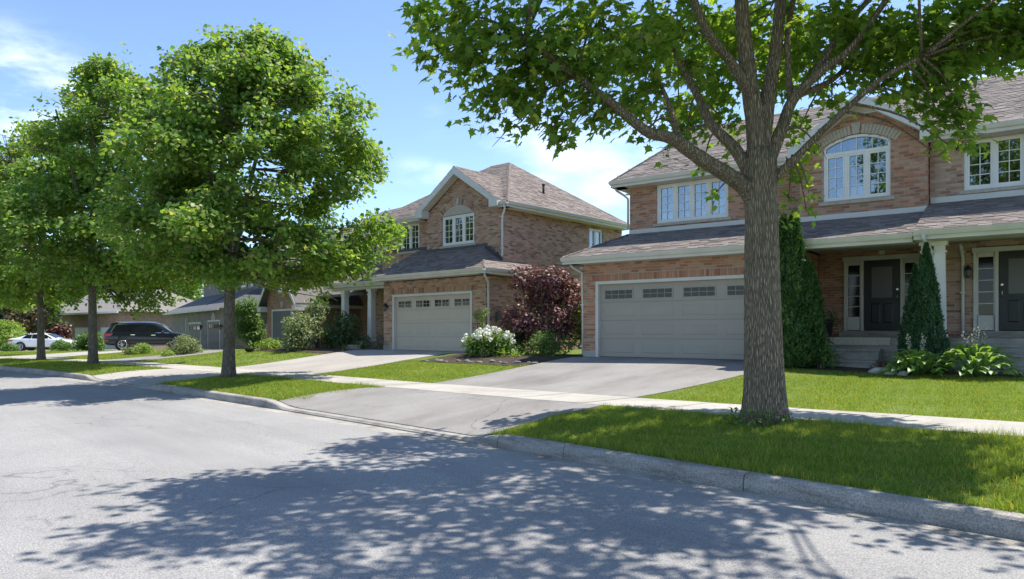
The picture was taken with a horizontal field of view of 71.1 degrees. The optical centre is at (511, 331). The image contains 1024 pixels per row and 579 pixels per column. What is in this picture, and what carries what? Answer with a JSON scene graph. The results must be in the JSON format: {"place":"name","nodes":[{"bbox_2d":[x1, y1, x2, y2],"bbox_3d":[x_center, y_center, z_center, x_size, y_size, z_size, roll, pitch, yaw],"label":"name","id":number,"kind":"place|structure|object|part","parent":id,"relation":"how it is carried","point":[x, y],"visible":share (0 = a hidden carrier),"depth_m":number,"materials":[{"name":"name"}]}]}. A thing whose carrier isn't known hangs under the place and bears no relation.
{"place":"outdoors","nodes":[
{"label":"outdoors","id":0,"kind":"place"},
{"bbox_2d":[9,349,220,357],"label":"driveway","id":1,"kind":"structure","parent":0,"point":[71,354],"depth_m":41.32,"materials":[{"name":"grey concrete"}]},
{"bbox_2d":[103,321,192,350],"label":"parked suv","id":2,"kind":"object","parent":1,"relation":"on","point":[118,335],"visible":0.68,"depth_m":43.97,"materials":[{"name":"black paint"}]},
{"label":"window","id":3,"kind":"part","parent":2,"relation":"part of","materials":[{"name":"black glass"}]},
{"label":"window","id":4,"kind":"part","parent":2,"relation":"part of","materials":[{"name":"black glass"}]},
{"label":"window","id":5,"kind":"part","parent":2,"relation":"part of","materials":[{"name":"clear glass"}]},
{"bbox_2d":[93,369,241,385],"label":"driveway","id":6,"kind":"structure","parent":0,"point":[151,377],"depth_m":22.33,"materials":[{"name":"grey concrete"}]},
{"bbox_2d":[109,349,242,360],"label":"driveway","id":7,"kind":"structure","parent":0,"point":[159,356],"depth_m":33.23,"materials":[{"name":"concrete"}]},
{"bbox_2d":[236,349,474,373],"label":"driveway","id":8,"kind":"structure","parent":0,"point":[339,361],"depth_m":24.80,"materials":[{"name":"grey concrete"}]},
{"bbox_2d":[316,359,530,382],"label":"grass","id":9,"kind":"structure","parent":0,"point":[406,368],"depth_m":20.25,"materials":[{"name":"green plant"}]},
{"bbox_2d":[279,387,601,435],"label":"driveway","id":10,"kind":"structure","parent":0,"point":[468,414],"depth_m":12.65,"materials":[{"name":"concrete"}]},
{"bbox_2d":[0,371,1023,578],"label":"road","id":11,"kind":"structure","parent":0,"point":[99,481],"depth_m":6.07,"materials":[{"name":"grey asphalt"}]},
{"bbox_2d":[0,370,1023,549],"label":"gutter strip","id":12,"kind":"object","parent":11,"relation":"on","point":[946,531],"visible":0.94,"depth_m":7.26,"materials":[{"name":"concrete"}]},
{"bbox_2d":[0,356,1023,438],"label":"sidewalk","id":13,"kind":"structure","parent":0,"point":[928,422],"depth_m":12.13,"materials":[{"name":"concrete"}]},
{"bbox_2d":[0,0,1023,296],"label":"sky","id":14,"kind":"structure","parent":0,"point":[41,41],"materials":[{"name":"blue"}]},
{"bbox_2d":[2,347,1023,513],"bbox_3d":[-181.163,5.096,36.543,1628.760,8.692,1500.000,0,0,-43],"label":"ground","id":15,"kind":"structure","parent":0,"point":[575,352],"depth_m":10.03,"materials":[{"name":"green plant"}]},
{"bbox_2d":[0,341,20,351],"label":"clipped hedge","id":16,"kind":"object","parent":15,"relation":"on","point":[9,346],"visible":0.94,"depth_m":53.38,"materials":[{"name":"green plant"}]},
{"bbox_2d":[0,319,27,350],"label":"bush","id":17,"kind":"object","parent":15,"relation":"on","point":[10,330],"visible":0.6,"depth_m":58.55,"materials":[{"name":"green plant"}]},
{"bbox_2d":[0,300,51,332],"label":"flowering tree","id":18,"kind":"object","parent":15,"relation":"on","point":[28,319],"visible":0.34,"depth_m":62.23,"materials":[{"name":"plant"}]},
{"bbox_2d":[0,177,64,313],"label":"maple tree","id":19,"kind":"object","parent":15,"relation":"on","point":[13,306],"visible":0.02,"depth_m":41.01,"materials":[{"name":"green plant"}]},
{"bbox_2d":[32,300,69,332],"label":"garden tree","id":20,"kind":"object","parent":15,"relation":"on","point":[51,315],"visible":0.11,"depth_m":65.74,"materials":[{"name":"green plant"}]},
{"bbox_2d":[44,323,77,348],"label":"barberry","id":21,"kind":"object","parent":15,"relation":"on","point":[62,330],"visible":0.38,"depth_m":65.47,"materials":[{"name":"red plant"}]},
{"bbox_2d":[50,339,71,350],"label":"clipped hedge","id":22,"kind":"object","parent":15,"relation":"on","point":[60,345],"visible":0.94,"depth_m":52.30,"materials":[{"name":"green plant"}]},
{"bbox_2d":[0,116,131,359],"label":"maple tree","id":23,"kind":"object","parent":15,"relation":"on","point":[14,168],"visible":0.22,"depth_m":32.47,"materials":[{"name":"green plant"}]},
{"bbox_2d":[0,356,172,375],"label":"grass","id":24,"kind":"structure","parent":15,"relation":"on","point":[70,365],"depth_m":26.95,"materials":[{"name":"green plant"}]},
{"bbox_2d":[70,330,107,350],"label":"clipped hedge","id":25,"kind":"object","parent":15,"relation":"on","point":[81,342],"visible":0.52,"depth_m":49.65,"materials":[{"name":"green plant"}]},
{"bbox_2d":[0,41,217,363],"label":"maple tree","id":26,"kind":"object","parent":15,"relation":"on","point":[97,92],"visible":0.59,"depth_m":26.13,"materials":[{"name":"green plant"}]},
{"bbox_2d":[28,289,192,348],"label":"brick house","id":27,"kind":"structure","parent":15,"relation":"on","point":[108,314],"depth_m":66.08,"materials":[{"name":"brick"}]},
{"bbox_2d":[75,327,87,347],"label":"garage door","id":28,"kind":"structure","parent":27,"relation":"in","point":[78,330],"depth_m":69.34,"materials":[{"name":"paint"}]},
{"bbox_2d":[101,327,115,348],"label":"garage door","id":29,"kind":"structure","parent":27,"relation":"in","point":[103,329],"depth_m":65.28,"materials":[{"name":"paint"}]},
{"bbox_2d":[121,344,134,354],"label":"sage plant","id":30,"kind":"object","parent":15,"relation":"on","point":[125,351],"visible":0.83,"depth_m":37.30,"materials":[{"name":"green plant"}]},
{"bbox_2d":[128,343,155,353],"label":"round shrub","id":31,"kind":"object","parent":15,"relation":"on","point":[145,348],"visible":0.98,"depth_m":37.19,"materials":[{"name":"green plant"}]},
{"bbox_2d":[117,284,203,300],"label":"garden tree","id":32,"kind":"object","parent":15,"relation":"on","point":[190,297],"visible":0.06,"depth_m":87.29,"materials":[{"name":"green plant"}]},
{"bbox_2d":[161,349,174,356],"bbox_3d":[-16.131,1.020,33.520,0.565,0.430,0.914,0,0,-43],"label":"spirea","id":33,"kind":"object","parent":15,"relation":"on","point":[166,352],"visible":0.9,"depth_m":33.40,"materials":[{"name":"green plant"}]},
{"bbox_2d":[0,348,358,366],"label":"grass","id":34,"kind":"structure","parent":15,"relation":"on","point":[19,353],"depth_m":31.00,"materials":[{"name":"green plant"}]},
{"bbox_2d":[165,333,203,354],"bbox_3d":[-15.743,0.635,34.557,1.686,1.107,2.311,0,0,-43],"label":"round shrub","id":35,"kind":"object","parent":15,"relation":"on","point":[187,345],"visible":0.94,"depth_m":34.14,"materials":[{"name":"green plant"}]},
{"bbox_2d":[162,237,298,348],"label":"grey house","id":36,"kind":"structure","parent":15,"relation":"on","point":[202,318],"depth_m":48.66,"materials":[{"name":"plastic"}]},
{"bbox_2d":[188,322,200,347],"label":"garage door","id":37,"kind":"structure","parent":36,"relation":"in","point":[194,330],"depth_m":50.99,"materials":[{"name":"paint"}]},
{"bbox_2d":[208,320,219,348],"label":"garage door","id":38,"kind":"structure","parent":36,"relation":"in","point":[215,332],"depth_m":46.80,"materials":[{"name":"paint"}]},
{"bbox_2d":[241,271,247,288],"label":"window","id":39,"kind":"structure","parent":36,"relation":"in","point":[243,286],"depth_m":48.56,"materials":[{"name":"glass"}]},
{"bbox_2d":[76,18,413,377],"bbox_3d":[-7.570,-3.568,20.171,8.351,9.813,8.243,0,0,-43],"label":"maple tree","id":40,"kind":"object","parent":15,"relation":"on","point":[193,213],"visible":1,"depth_m":18.39,"materials":[{"name":"green plant"}]},
{"bbox_2d":[244,341,254,351],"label":"shrub","id":41,"kind":"object","parent":15,"relation":"on","point":[248,349],"visible":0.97,"depth_m":31.39,"materials":[{"name":"green plant"}]},
{"bbox_2d":[235,294,266,348],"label":"columnar shrub","id":42,"kind":"object","parent":15,"relation":"on","point":[246,330],"visible":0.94,"depth_m":40.36,"materials":[{"name":"green plant"}]},
{"bbox_2d":[155,372,384,400],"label":"grass","id":43,"kind":"structure","parent":15,"relation":"on","point":[248,380],"depth_m":17.05,"materials":[{"name":"green plant"}]},
{"bbox_2d":[254,347,365,352],"bbox_3d":[-8.231,0.807,31.172,6.426,0.154,3.404,0,0,42],"label":"flower bed","id":44,"kind":"object","parent":15,"relation":"on","point":[321,350],"visible":0.57,"depth_m":29.82,"materials":[{"name":"soil"}]},
{"bbox_2d":[254,337,282,349],"bbox_3d":[-10.842,0.569,32.196,1.272,0.649,1.332,0,0,-43],"label":"spirea","id":45,"kind":"object","parent":44,"relation":"on","point":[265,344],"visible":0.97,"depth_m":32.12,"materials":[{"name":"green plant"}]},
{"bbox_2d":[277,309,323,350],"bbox_3d":[-9.051,-0.034,30.859,1.920,1.888,2.679,0,0,-13],"label":"viburnum","id":46,"kind":"object","parent":44,"relation":"on","point":[299,326],"visible":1,"depth_m":30.21,"materials":[{"name":"green plant"}]},
{"bbox_2d":[304,298,330,347],"bbox_3d":[-8.746,-0.375,31.878,1.324,2.358,1.185,0,0,14],"label":"viburnum","id":47,"kind":"object","parent":44,"relation":"on","point":[315,310],"visible":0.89,"depth_m":31.71,"materials":[{"name":"green plant"}]},
{"bbox_2d":[320,310,363,348],"bbox_3d":[-7.543,-0.035,30.846,2.548,1.798,1.548,0,0,34],"label":"yew shrub","id":48,"kind":"object","parent":44,"relation":"on","point":[338,338],"visible":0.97,"depth_m":30.55,"materials":[{"name":"green plant"}]},
{"bbox_2d":[356,335,371,349],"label":"potted shrub","id":49,"kind":"object","parent":44,"relation":"on","point":[364,342],"visible":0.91,"depth_m":29.62,"materials":[{"name":"green plant"}]},
{"bbox_2d":[294,213,344,235],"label":"garden tree","id":50,"kind":"object","parent":15,"relation":"on","point":[327,222],"visible":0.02,"depth_m":71.13,"materials":[{"name":"green plant"}]},
{"bbox_2d":[257,207,400,347],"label":"brick house","id":51,"kind":"structure","parent":15,"relation":"on","point":[277,307],"depth_m":38.56,"materials":[{"name":"brick"}]},
{"bbox_2d":[272,309,291,347],"bbox_3d":[-12.299,-0.080,38.445,0.194,2.220,2.480,0,0,-42],"label":"garage door","id":52,"kind":"structure","parent":51,"relation":"in","point":[278,314],"depth_m":38.59,"materials":[{"name":"paint"}]},
{"bbox_2d":[374,339,383,349],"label":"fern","id":53,"kind":"object","parent":15,"relation":"on","point":[377,343],"visible":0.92,"depth_m":28.97,"materials":[{"name":"green plant"}]},
{"bbox_2d":[323,162,629,352],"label":"brick house","id":54,"kind":"structure","parent":15,"relation":"on","point":[471,239],"depth_m":27.91,"materials":[{"name":"brick"}]},
{"bbox_2d":[398,223,418,254],"bbox_3d":[-4.149,-3.930,30.428,1.430,1.280,0.620,0,0,42],"label":"window","id":55,"kind":"structure","parent":54,"relation":"in","point":[412,239],"depth_m":30.25,"materials":[{"name":"glass"}]},
{"bbox_2d":[392,291,471,351],"bbox_3d":[-3.076,-0.330,27.464,4.560,2.280,0.195,0,0,42],"label":"garage door","id":56,"kind":"structure","parent":54,"relation":"in","point":[442,326],"depth_m":27.49,"materials":[{"name":"paint"}]},
{"bbox_2d":[439,212,475,248],"bbox_3d":[-1.933,-3.915,28.018,2.010,1.270,0.620,0,0,42],"label":"window","id":57,"kind":"structure","parent":54,"relation":"in","point":[457,230],"depth_m":27.93,"materials":[{"name":"glass"}]},
{"bbox_2d":[589,228,602,246],"bbox_3d":[3.410,-3.890,30.829,0.620,1.060,1.200,0,0,42],"label":"window","id":58,"kind":"structure","parent":54,"relation":"in","point":[595,236],"depth_m":30.69,"materials":[{"name":"glass"}]},
{"bbox_2d":[473,305,489,352],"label":"climbing rose","id":59,"kind":"object","parent":15,"relation":"on","point":[482,317],"visible":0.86,"depth_m":25.08,"materials":[{"name":"green plant"}]},
{"bbox_2d":[419,353,582,365],"bbox_3d":[-0.217,0.845,22.442,3.503,0.207,4.600,0,0,-43],"label":"flower bed","id":60,"kind":"object","parent":15,"relation":"on","point":[522,358],"visible":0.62,"depth_m":21.80,"materials":[{"name":"soil"}]},
{"bbox_2d":[460,325,520,356],"bbox_3d":[-0.695,0.332,23.026,1.651,1.092,2.347,0,0,-43],"label":"hydrangea","id":61,"kind":"object","parent":60,"relation":"on","point":[489,345],"visible":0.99,"depth_m":22.70,"materials":[{"name":"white plant"}]},
{"bbox_2d":[495,347,523,357],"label":"perennial","id":62,"kind":"object","parent":60,"relation":"on","point":[513,352],"visible":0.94,"depth_m":22.11,"materials":[{"name":"green plant"}]},
{"bbox_2d":[501,324,533,353],"bbox_3d":[0.227,0.250,24.181,1.329,1.222,1.704,0,0,-43],"label":"dark shrub","id":63,"kind":"object","parent":60,"relation":"on","point":[520,340],"visible":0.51,"depth_m":23.97,"materials":[{"name":"green plant"}]},
{"bbox_2d":[521,329,573,355],"bbox_3d":[1.102,0.377,22.258,1.247,0.897,1.492,0,0,-43],"label":"boxwood shrub","id":64,"kind":"object","parent":60,"relation":"on","point":[547,343],"visible":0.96,"depth_m":22.06,"materials":[{"name":"green plant"}]},
{"bbox_2d":[0,366,1023,539],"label":"kerb","id":65,"kind":"structure","parent":15,"relation":"on","point":[1007,524],"depth_m":7.19,"materials":[{"name":"concrete"}]},
{"bbox_2d":[497,264,581,353],"bbox_3d":[1.013,-0.759,24.256,2.973,3.172,3.855,0,0,-43],"label":"japanese maple","id":66,"kind":"object","parent":15,"relation":"on","point":[548,292],"visible":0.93,"depth_m":23.71,"materials":[{"name":"purple plant"}]},
{"bbox_2d":[561,307,581,346],"bbox_3d":[2.370,-0.118,23.328,1.650,1.876,1.371,0,0,28],"label":"leafy shrub","id":67,"kind":"object","parent":15,"relation":"on","point":[577,331],"visible":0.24,"depth_m":23.27,"materials":[{"name":"green plant"}]},
{"bbox_2d":[387,0,1023,429],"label":"maple tree","id":68,"kind":"object","parent":15,"relation":"on","point":[929,52],"visible":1,"depth_m":8.84,"materials":[{"name":"green plant"}]},
{"bbox_2d":[487,401,1023,513],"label":"grass","id":69,"kind":"structure","parent":15,"relation":"on","point":[815,430],"depth_m":7.66,"materials":[{"name":"green plant"}]},
{"bbox_2d":[560,77,987,367],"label":"brick house","id":70,"kind":"structure","parent":15,"relation":"on","point":[664,278],"depth_m":19.84,"materials":[{"name":"brick"}]},
{"bbox_2d":[595,275,743,360],"bbox_3d":[4.548,-0.330,19.712,5.060,2.280,0.195,0,0,37],"label":"garage door","id":71,"kind":"structure","parent":70,"relation":"in","point":[661,326],"depth_m":19.83,"materials":[{"name":"paint"}]},
{"bbox_2d":[653,178,731,226],"bbox_3d":[5.528,-3.890,21.695,2.450,1.300,0.620,0,0,37],"label":"window","id":72,"kind":"structure","parent":70,"relation":"in","point":[681,202],"depth_m":21.64,"materials":[{"name":"glass"}]},
{"bbox_2d":[819,133,894,206],"bbox_3d":[8.993,-4.195,18.629,1.790,1.790,0.620,0,0,37],"label":"window","id":73,"kind":"structure","parent":70,"relation":"in","point":[860,169],"depth_m":18.60,"materials":[{"name":"glass"}]},
{"bbox_2d":[864,259,899,329],"bbox_3d":[10.477,-1.030,20.304,0.920,1.980,0.120,0,0,37],"label":"front door","id":74,"kind":"structure","parent":70,"relation":"in","point":[881,277],"depth_m":20.30,"materials":[{"name":"wood"}]},
{"bbox_2d":[884,370,897,374],"bbox_3d":[8.108,0.893,15.348,0.278,0.187,0.306,0,0,33],"label":"rock","id":75,"kind":"object","parent":15,"relation":"on","point":[889,373],"visible":0.59,"depth_m":15.24,"materials":[{"name":"stone"}]},
{"bbox_2d":[792,365,1023,375],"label":"flower bed","id":76,"kind":"object","parent":15,"relation":"on","point":[843,368],"visible":0.12,"depth_m":16.14,"materials":[{"name":"soil"}]},
{"bbox_2d":[779,213,798,299],"bbox_3d":[6.516,-0.988,17.240,0.911,3.800,0.974,0,0,-8],"label":"cedar","id":77,"kind":"object","parent":76,"relation":"on","point":[782,233],"visible":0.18,"depth_m":17.11,"materials":[{"name":"green plant"}]},
{"bbox_2d":[781,210,814,357],"bbox_3d":[6.741,-0.998,17.071,1.042,3.840,1.074,0,0,-43],"label":"cedar","id":78,"kind":"object","parent":76,"relation":"on","point":[797,257],"visible":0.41,"depth_m":16.92,"materials":[{"name":"green plant"}]},
{"bbox_2d":[781,292,819,367],"bbox_3d":[6.601,0.001,16.817,1.359,1.887,1.375,0,0,-43],"label":"cedar","id":79,"kind":"object","parent":76,"relation":"on","point":[796,320],"visible":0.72,"depth_m":16.49,"materials":[{"name":"green plant"}]},
{"bbox_2d":[796,260,829,366],"bbox_3d":[7.047,-0.378,16.920,1.000,2.631,0.949,0,0,-43],"label":"cedar","id":80,"kind":"object","parent":76,"relation":"on","point":[813,292],"visible":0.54,"depth_m":16.72,"materials":[{"name":"green plant"}]},
{"bbox_2d":[814,336,840,367],"bbox_3d":[7.228,0.515,16.666,0.722,0.805,0.733,0,0,34],"label":"boxwood shrub","id":81,"kind":"object","parent":76,"relation":"on","point":[826,356],"visible":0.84,"depth_m":16.51,"materials":[{"name":"green plant"}]},
{"bbox_2d":[868,367,883,373],"bbox_3d":[7.964,0.883,15.635,0.350,0.207,0.291,0,0,19],"label":"rock","id":82,"kind":"object","parent":76,"relation":"on","point":[876,370],"visible":0.7,"depth_m":15.54,"materials":[{"name":"stone"}]},
{"bbox_2d":[870,357,890,368],"bbox_3d":[8.225,0.766,15.981,0.531,0.372,0.476,0,0,-43],"label":"heuchera","id":83,"kind":"object","parent":76,"relation":"on","point":[883,363],"visible":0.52,"depth_m":15.97,"materials":[{"name":"plant"}]},
{"bbox_2d":[897,371,908,375],"bbox_3d":[8.254,0.901,15.116,0.255,0.148,0.173,0,0,-17],"label":"rock","id":84,"kind":"object","parent":76,"relation":"on","point":[902,373],"visible":0.71,"depth_m":15.05,"materials":[{"name":"stone"}]},
{"bbox_2d":[895,263,932,363],"bbox_3d":[9.049,-0.285,16.022,0.809,2.512,0.825,0,0,-43],"label":"dwarf spruce","id":85,"kind":"object","parent":76,"relation":"on","point":[911,285],"visible":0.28,"depth_m":16.03,"materials":[{"name":"green plant"}]},
{"bbox_2d":[881,333,953,376],"bbox_3d":[8.399,0.479,14.880,1.367,0.876,1.296,0,0,-43],"label":"hosta","id":86,"kind":"object","parent":76,"relation":"on","point":[905,359],"visible":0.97,"depth_m":14.71,"materials":[{"name":"green plant"}]},
{"bbox_2d":[902,242,952,371],"bbox_3d":[8.943,-0.473,15.411,0.988,2.938,0.947,0,0,-43],"label":"dwarf spruce","id":87,"kind":"object","parent":76,"relation":"on","point":[928,285],"visible":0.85,"depth_m":15.29,"materials":[{"name":"green plant"}]},
{"bbox_2d":[929,324,1023,377],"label":"hosta","id":88,"kind":"object","parent":76,"relation":"on","point":[979,354],"visible":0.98,"depth_m":14.02,"materials":[{"name":"green plant"}]},
{"bbox_2d":[913,71,1023,372],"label":"brick house","id":89,"kind":"structure","parent":15,"relation":"on","point":[969,226],"depth_m":17.37,"materials":[{"name":"brick"}]},
{"bbox_2d":[959,134,1023,194],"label":"window","id":90,"kind":"structure","parent":89,"relation":"in","point":[1002,169],"depth_m":17.14,"materials":[{"name":"glass"}]},
{"bbox_2d":[999,251,1023,329],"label":"front door","id":91,"kind":"structure","parent":89,"relation":"in","point":[1011,263],"depth_m":17.85,"materials":[{"name":"wood"}]},
{"bbox_2d":[436,357,743,397],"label":"driveway","id":92,"kind":"structure","parent":0,"point":[626,377],"depth_m":16.68,"materials":[{"name":"concrete"}]},
{"bbox_2d":[640,367,1023,421],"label":"grass","id":93,"kind":"structure","parent":0,"point":[952,377],"depth_m":12.46,"materials":[{"name":"green plant"}]},
{"bbox_2d":[823,308,841,336],"bbox_3d":[7.994,-0.245,18.308,0.727,0.791,0.656,0,0,16],"label":"flower pot","id":94,"kind":"object","parent":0,"point":[829,326],"visible":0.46,"depth_m":18.12,"materials":[{"name":"black metal"}]},
{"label":"driveway","id":95,"kind":"structure","parent":0,"visible":0},
{"bbox_2d":[7,333,76,350],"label":"parked sedan","id":96,"kind":"object","parent":95,"relation":"on","point":[28,342],"visible":0.55,"depth_m":57.59,"materials":[{"name":"white paint"}]}
]}

